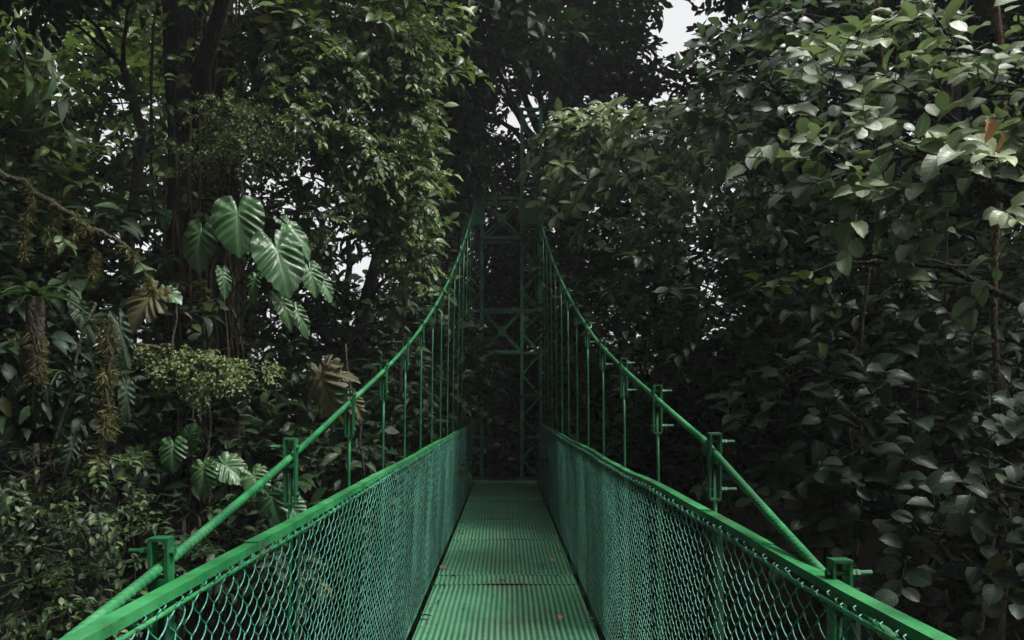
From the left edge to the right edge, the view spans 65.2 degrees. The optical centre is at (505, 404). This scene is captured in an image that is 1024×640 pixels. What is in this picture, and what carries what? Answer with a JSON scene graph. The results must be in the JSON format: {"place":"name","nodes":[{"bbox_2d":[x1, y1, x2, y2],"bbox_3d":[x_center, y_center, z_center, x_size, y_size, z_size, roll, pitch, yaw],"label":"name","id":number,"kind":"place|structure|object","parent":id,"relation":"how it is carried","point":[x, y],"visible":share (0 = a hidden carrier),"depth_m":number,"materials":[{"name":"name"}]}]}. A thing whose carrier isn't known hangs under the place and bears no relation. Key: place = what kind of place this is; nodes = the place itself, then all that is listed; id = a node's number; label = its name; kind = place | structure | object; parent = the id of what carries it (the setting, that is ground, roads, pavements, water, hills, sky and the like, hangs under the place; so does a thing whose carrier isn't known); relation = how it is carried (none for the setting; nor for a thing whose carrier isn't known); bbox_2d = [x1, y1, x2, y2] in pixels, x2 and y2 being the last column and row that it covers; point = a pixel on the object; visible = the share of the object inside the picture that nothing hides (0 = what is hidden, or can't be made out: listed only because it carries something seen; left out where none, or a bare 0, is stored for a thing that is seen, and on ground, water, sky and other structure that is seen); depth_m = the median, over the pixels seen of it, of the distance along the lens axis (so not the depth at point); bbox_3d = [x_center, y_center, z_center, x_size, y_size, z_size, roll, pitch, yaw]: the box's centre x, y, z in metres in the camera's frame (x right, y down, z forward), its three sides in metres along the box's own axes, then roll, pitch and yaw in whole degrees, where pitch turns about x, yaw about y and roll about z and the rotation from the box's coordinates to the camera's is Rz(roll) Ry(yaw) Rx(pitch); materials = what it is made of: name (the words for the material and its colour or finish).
{"place":"outdoors","nodes":[
{"label":"outdoors","id":0,"kind":"place"},
{"bbox_2d":[0,313,1023,639],"bbox_3d":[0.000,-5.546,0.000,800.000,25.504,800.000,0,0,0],"label":"ground","id":1,"kind":"structure","parent":0,"point":[868,557],"depth_m":13.54,"materials":[{"name":"soil"}]},
{"bbox_2d":[24,129,90,398],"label":"forest tree","id":2,"kind":"object","parent":1,"relation":"on","point":[79,197],"depth_m":27.36,"materials":[{"name":"green plant"}]},
{"bbox_2d":[0,0,147,488],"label":"forest tree","id":3,"kind":"object","parent":1,"relation":"on","point":[32,68],"visible":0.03,"depth_m":16.70,"materials":[{"name":"green plant"}]},
{"bbox_2d":[0,24,162,308],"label":"mossy tree","id":4,"kind":"object","parent":1,"relation":"on","point":[26,101],"visible":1,"depth_m":5.47,"materials":[{"name":"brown plant"}]},
{"bbox_2d":[0,282,99,392],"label":"mossy stump","id":5,"kind":"object","parent":4,"relation":"attached to","point":[37,371],"visible":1,"depth_m":5.16,"materials":[{"name":"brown plant"}]},
{"bbox_2d":[82,313,124,477],"bbox_3d":[-2.760,-0.071,5.503,0.286,1.174,0.364,0,0,0],"label":"hanging moss","id":6,"kind":"object","parent":5,"relation":"hanging from","point":[107,429],"visible":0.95,"depth_m":5.48,"materials":[{"name":"green plant"}]},
{"bbox_2d":[0,418,175,639],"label":"leaved shrub","id":7,"kind":"object","parent":1,"relation":"on","point":[35,513],"visible":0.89,"depth_m":5.32,"materials":[{"name":"green plant"}]},
{"bbox_2d":[0,297,134,549],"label":"climbing plant","id":8,"kind":"object","parent":7,"relation":"attached to","point":[82,319],"visible":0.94,"depth_m":5.50,"materials":[{"name":"green plant"}]},
{"bbox_2d":[0,168,226,515],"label":"dark leaved tree","id":9,"kind":"object","parent":1,"relation":"on","point":[18,422],"visible":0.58,"depth_m":7.96,"materials":[{"name":"green plant"}]},
{"bbox_2d":[156,195,333,339],"bbox_3d":[-2.742,-1.415,8.073,1.973,1.524,0.832,0,0,29],"label":"philodendron","id":10,"kind":"object","parent":9,"relation":"attached to","point":[282,267],"visible":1,"depth_m":7.76,"materials":[{"name":"green plant"}]},
{"bbox_2d":[0,0,233,639],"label":"slim forked tree","id":11,"kind":"object","parent":1,"relation":"on","point":[36,18],"visible":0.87,"depth_m":11.36,"materials":[{"name":"brown plant"}]},
{"bbox_2d":[0,0,294,525],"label":"backlit tree","id":12,"kind":"object","parent":1,"relation":"on","point":[47,158],"visible":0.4,"depth_m":13.84,"materials":[{"name":"green plant"}]},
{"bbox_2d":[0,487,345,639],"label":"leaved shrub","id":13,"kind":"object","parent":1,"relation":"on","point":[202,549],"visible":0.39,"depth_m":6.51,"materials":[{"name":"green plant"}]},
{"bbox_2d":[118,22,284,425],"bbox_3d":[-9.492,-5.088,25.139,5.438,14.075,5.192,0,0,44],"label":"forest tree","id":14,"kind":"object","parent":1,"relation":"on","point":[158,98],"visible":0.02,"depth_m":24.20,"materials":[{"name":"green plant"}]},
{"bbox_2d":[79,0,340,639],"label":"mossy tree","id":15,"kind":"object","parent":1,"relation":"on","point":[204,66],"visible":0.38,"depth_m":8.97,"materials":[{"name":"brown plant"}]},
{"bbox_2d":[123,0,261,608],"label":"climbing vine","id":16,"kind":"object","parent":15,"relation":"attached to","point":[144,6],"visible":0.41,"depth_m":8.74,"materials":[{"name":"green plant"}]},
{"bbox_2d":[125,343,285,423],"bbox_3d":[-2.741,-0.206,7.225,1.576,0.768,0.975,0,0,0],"label":"epiphyte","id":17,"kind":"object","parent":15,"relation":"attached to","point":[184,355],"visible":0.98,"depth_m":7.18,"materials":[{"name":"green plant"}]},
{"bbox_2d":[124,278,182,375],"bbox_3d":[-2.887,-0.673,6.814,0.441,0.833,0.844,0,0,0],"label":"philodendron","id":18,"kind":"object","parent":17,"relation":"attached to","point":[138,306],"visible":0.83,"depth_m":6.49,"materials":[{"name":"green plant"}]},
{"bbox_2d":[158,376,306,524],"bbox_3d":[-2.476,0.434,6.868,1.619,1.422,0.726,0,0,40],"label":"philodendron","id":19,"kind":"object","parent":15,"relation":"attached to","point":[231,469],"visible":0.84,"depth_m":6.72,"materials":[{"name":"green plant"}]},
{"bbox_2d":[170,125,298,192],"bbox_3d":[-2.921,-2.547,8.368,1.411,0.617,1.112,0,0,13],"label":"epiphyte","id":20,"kind":"object","parent":15,"relation":"attached to","point":[230,154],"visible":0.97,"depth_m":8.34,"materials":[{"name":"green plant"}]},
{"bbox_2d":[172,87,310,163],"bbox_3d":[-2.766,-2.883,8.333,1.606,0.732,1.056,0,0,22],"label":"epiphyte","id":21,"kind":"object","parent":15,"relation":"attached to","point":[240,121],"visible":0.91,"depth_m":8.24,"materials":[{"name":"green plant"}]},
{"bbox_2d":[304,344,365,478],"bbox_3d":[-1.425,0.069,7.228,0.484,1.294,0.796,0,0,23],"label":"philodendron","id":22,"kind":"object","parent":15,"relation":"attached to","point":[324,384],"visible":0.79,"depth_m":6.91,"materials":[{"name":"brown plant"}]},
{"bbox_2d":[116,0,339,436],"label":"forest tree","id":23,"kind":"object","parent":1,"relation":"on","point":[263,323],"depth_m":19.15,"materials":[{"name":"green plant"}]},
{"bbox_2d":[245,264,268,390],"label":"forest tree","id":24,"kind":"object","parent":1,"relation":"on","point":[255,350],"visible":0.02,"depth_m":36.27,"materials":[{"name":"green plant"}]},
{"bbox_2d":[260,9,286,572],"bbox_3d":[-2.755,0.308,9.607,0.217,12.617,0.313,0,0,29],"label":"liana","id":25,"kind":"object","parent":1,"relation":"on","point":[261,184],"visible":0.18,"depth_m":9.58,"materials":[{"name":"brown plant"}]},
{"bbox_2d":[88,298,508,639],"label":"shrub","id":26,"kind":"object","parent":1,"relation":"on","point":[316,466],"visible":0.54,"depth_m":9.38,"materials":[{"name":"green plant"}]},
{"bbox_2d":[197,0,494,639],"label":"glossy leaved tree","id":27,"kind":"object","parent":1,"relation":"on","point":[285,19],"visible":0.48,"depth_m":9.58,"materials":[{"name":"green plant"}]},
{"bbox_2d":[240,180,462,613],"bbox_3d":[-2.558,-0.109,12.208,3.684,7.013,4.228,0,0,0],"label":"glossy leaved tree","id":28,"kind":"object","parent":1,"relation":"on","point":[324,328],"visible":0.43,"depth_m":11.69,"materials":[{"name":"green plant"}]},
{"bbox_2d":[245,5,462,639],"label":"tree","id":29,"kind":"object","parent":1,"relation":"on","point":[404,79],"visible":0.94,"depth_m":9.30,"materials":[{"name":"green plant"}]},
{"bbox_2d":[349,286,382,359],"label":"forest tree","id":30,"kind":"object","parent":1,"relation":"on","point":[371,321],"visible":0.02,"depth_m":26.56,"materials":[{"name":"green plant"}]},
{"bbox_2d":[371,37,505,491],"bbox_3d":[-1.291,-2.565,14.545,2.608,8.752,3.178,0,0,0],"label":"forest tree","id":31,"kind":"object","parent":1,"relation":"on","point":[471,125],"visible":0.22,"depth_m":14.74,"materials":[{"name":"green plant"}]},
{"bbox_2d":[330,1,565,477],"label":"forest tree","id":32,"kind":"object","parent":1,"relation":"on","point":[512,151],"visible":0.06,"depth_m":18.68,"materials":[{"name":"green plant"}]},
{"bbox_2d":[414,16,483,521],"bbox_3d":[-1.110,-2.269,14.464,1.178,9.554,1.341,0,0,36],"label":"liana","id":33,"kind":"object","parent":1,"relation":"on","point":[463,214],"visible":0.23,"depth_m":14.41,"materials":[{"name":"green plant"}]},
{"bbox_2d":[459,107,545,488],"bbox_3d":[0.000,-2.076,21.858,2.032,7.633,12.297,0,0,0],"label":"bridge tower","id":34,"kind":"structure","parent":1,"relation":"on","point":[527,216],"depth_m":15.81,"materials":[{"name":"metal"}]},
{"bbox_2d":[58,200,956,639],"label":"suspension bridge","id":35,"kind":"structure","parent":1,"relation":"on","point":[510,536],"depth_m":4.41,"materials":[{"name":"paint"}]},
{"bbox_2d":[419,485,593,631],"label":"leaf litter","id":36,"kind":"object","parent":35,"relation":"on","point":[502,579],"visible":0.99,"depth_m":7.10,"materials":[{"name":"brown plant"}]},
{"bbox_2d":[349,0,665,413],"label":"canopy tree","id":37,"kind":"object","parent":1,"relation":"on","point":[513,25],"visible":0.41,"depth_m":15.59,"materials":[{"name":"green plant"}]},
{"bbox_2d":[388,7,460,629],"bbox_3d":[-1.341,-1.589,12.988,1.222,11.112,1.103,0,0,32],"label":"liana","id":38,"kind":"object","parent":37,"relation":"hanging from","point":[431,262],"visible":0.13,"depth_m":12.91,"materials":[{"name":"green plant"}]},
{"bbox_2d":[455,82,466,354],"bbox_3d":[-0.871,-2.902,15.199,0.290,9.197,0.220,0,0,0],"label":"liana","id":39,"kind":"object","parent":37,"relation":"hanging from","point":[465,217],"visible":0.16,"depth_m":15.11,"materials":[{"name":"brown plant"}]},
{"bbox_2d":[527,61,589,476],"bbox_3d":[1.227,-2.660,17.443,1.206,9.681,1.143,0,0,-42],"label":"liana","id":40,"kind":"object","parent":37,"relation":"hanging from","point":[561,89],"visible":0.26,"depth_m":17.39,"materials":[{"name":"green plant"}]},
{"bbox_2d":[466,167,552,458],"bbox_3d":[-0.286,-2.559,24.008,3.387,8.767,3.234,0,0,-43],"label":"forest tree","id":41,"kind":"object","parent":1,"relation":"on","point":[545,219],"visible":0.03,"depth_m":23.76,"materials":[{"name":"green plant"}]},
{"bbox_2d":[484,181,538,479],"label":"tree","id":42,"kind":"object","parent":1,"relation":"on","point":[512,250],"visible":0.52,"depth_m":17.88,"materials":[{"name":"green plant"}]},
{"bbox_2d":[0,321,1023,639],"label":"undergrowth","id":43,"kind":"object","parent":1,"relation":"on","point":[516,465],"visible":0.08,"depth_m":13.63,"materials":[{"name":"green plant"}]},
{"bbox_2d":[407,161,631,476],"bbox_3d":[0.065,-1.991,18.673,5.966,7.676,4.743,0,0,0],"label":"forest tree","id":44,"kind":"object","parent":1,"relation":"on","point":[490,430],"visible":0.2,"depth_m":18.08,"materials":[{"name":"green plant"}]},
{"bbox_2d":[519,193,595,422],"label":"forest tree","id":45,"kind":"object","parent":1,"relation":"on","point":[525,319],"depth_m":28.84,"materials":[{"name":"green plant"}]},
{"bbox_2d":[476,0,694,472],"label":"forest tree","id":46,"kind":"object","parent":1,"relation":"on","point":[630,50],"visible":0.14,"depth_m":19.13,"materials":[{"name":"green plant"}]},
{"bbox_2d":[583,217,632,381],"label":"forest tree","id":47,"kind":"object","parent":1,"relation":"on","point":[611,308],"visible":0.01,"depth_m":36.64,"materials":[{"name":"green plant"}]},
{"bbox_2d":[517,95,791,541],"bbox_3d":[2.308,-1.467,13.353,5.259,7.864,2.776,0,0,40],"label":"pale leaved tree","id":48,"kind":"object","parent":1,"relation":"on","point":[597,134],"visible":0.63,"depth_m":13.36,"materials":[{"name":"green plant"}]},
{"bbox_2d":[618,195,701,384],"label":"forest tree","id":49,"kind":"object","parent":1,"relation":"on","point":[684,273],"visible":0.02,"depth_m":27.57,"materials":[{"name":"green plant"}]},
{"bbox_2d":[663,254,715,389],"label":"forest tree","id":50,"kind":"object","parent":1,"relation":"on","point":[700,266],"visible":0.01,"depth_m":39.62,"materials":[{"name":"green plant"}]},
{"bbox_2d":[516,210,863,542],"bbox_3d":[2.539,-0.624,12.378,4.740,5.744,6.145,0,0,0],"label":"forest tree","id":51,"kind":"object","parent":1,"relation":"on","point":[688,471],"visible":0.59,"depth_m":11.87,"materials":[{"name":"green plant"}]},
{"bbox_2d":[701,124,784,400],"bbox_3d":[10.108,-5.087,30.936,4.920,12.734,4.697,0,0,-18],"label":"forest tree","id":52,"kind":"object","parent":1,"relation":"on","point":[714,284],"visible":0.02,"depth_m":31.59,"materials":[{"name":"green plant"}]},
{"bbox_2d":[630,0,941,480],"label":"forest tree","id":53,"kind":"object","parent":1,"relation":"on","point":[737,58],"visible":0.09,"depth_m":17.57,"materials":[{"name":"green plant"}]},
{"bbox_2d":[686,0,898,451],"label":"forest tree","id":54,"kind":"object","parent":1,"relation":"on","point":[716,3],"visible":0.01,"depth_m":23.06,"materials":[{"name":"green plant"}]},
{"bbox_2d":[576,140,1023,592],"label":"leaved tree","id":55,"kind":"object","parent":1,"relation":"on","point":[736,298],"visible":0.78,"depth_m":8.75,"materials":[{"name":"green plant"}]},
{"bbox_2d":[646,0,975,636],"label":"broadleaf tree","id":56,"kind":"object","parent":1,"relation":"on","point":[765,79],"visible":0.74,"depth_m":6.98,"materials":[{"name":"green plant"}]},
{"bbox_2d":[741,258,990,301],"bbox_3d":[2.897,-0.974,6.176,2.380,0.397,0.324,0,0,-15],"label":"forest creeper","id":57,"kind":"object","parent":56,"relation":"attached to","point":[788,289],"visible":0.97,"depth_m":5.94,"materials":[{"name":"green plant"}]},
{"bbox_2d":[674,296,1023,639],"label":"broadleaf shrub","id":58,"kind":"object","parent":1,"relation":"on","point":[826,475],"visible":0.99,"depth_m":4.91,"materials":[{"name":"green plant"}]},
{"bbox_2d":[714,0,983,33],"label":"canopy tree","id":59,"kind":"object","parent":1,"relation":"on","point":[727,7],"visible":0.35,"depth_m":12.49,"materials":[{"name":"green plant"}]},
{"bbox_2d":[709,0,1020,503],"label":"forest tree","id":60,"kind":"object","parent":1,"relation":"on","point":[904,168],"visible":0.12,"depth_m":14.94,"materials":[{"name":"green plant"}]},
{"bbox_2d":[853,0,886,583],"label":"liana","id":61,"kind":"object","parent":1,"relation":"on","point":[868,274],"visible":0.27,"depth_m":6.68,"materials":[{"name":"brown plant"}]},
{"bbox_2d":[725,0,1023,360],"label":"broadleaf tree","id":62,"kind":"object","parent":1,"relation":"on","point":[873,117],"visible":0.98,"depth_m":5.04,"materials":[{"name":"green plant"}]},
{"bbox_2d":[984,119,997,142],"bbox_3d":[2.622,-1.499,4.355,0.085,0.133,0.063,0,0,-18],"label":"withered leaf","id":63,"kind":"object","parent":62,"relation":"attached to","point":[991,126],"visible":0.98,"depth_m":4.35,"materials":[{"name":"brown plant"}]},
{"bbox_2d":[994,133,1005,152],"bbox_3d":[2.681,-1.433,4.351,0.029,0.108,0.063,0,0,-32],"label":"withered leaf","id":64,"kind":"object","parent":62,"relation":"hanging from","point":[1001,141],"visible":1,"depth_m":4.35,"materials":[{"name":"brown plant"}]},
{"bbox_2d":[836,0,1023,440],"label":"forest tree","id":65,"kind":"object","parent":1,"relation":"on","point":[982,312],"visible":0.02,"depth_m":17.06,"materials":[{"name":"green plant"}]},
{"bbox_2d":[930,0,967,626],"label":"liana","id":66,"kind":"object","parent":1,"relation":"on","point":[946,287],"visible":0.3,"depth_m":7.19,"materials":[{"name":"brown plant"}]},
{"bbox_2d":[908,0,1023,639],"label":"forest tree","id":67,"kind":"object","parent":1,"relation":"on","point":[981,196],"visible":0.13,"depth_m":12.36,"materials":[{"name":"green plant"}]},
{"bbox_2d":[909,5,1023,331],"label":"forest tree","id":68,"kind":"object","parent":1,"relation":"on","point":[1015,71],"visible":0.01,"depth_m":21.44,"materials":[{"name":"green plant"}]},
{"bbox_2d":[977,0,1013,639],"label":"liana","id":69,"kind":"object","parent":1,"relation":"on","point":[1003,104],"visible":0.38,"depth_m":6.27,"materials":[{"name":"brown plant"}]},
{"bbox_2d":[8,0,1023,406],"label":"sky","id":70,"kind":"structure","parent":0,"point":[676,19],"materials":[{"name":"white"}]}
]}

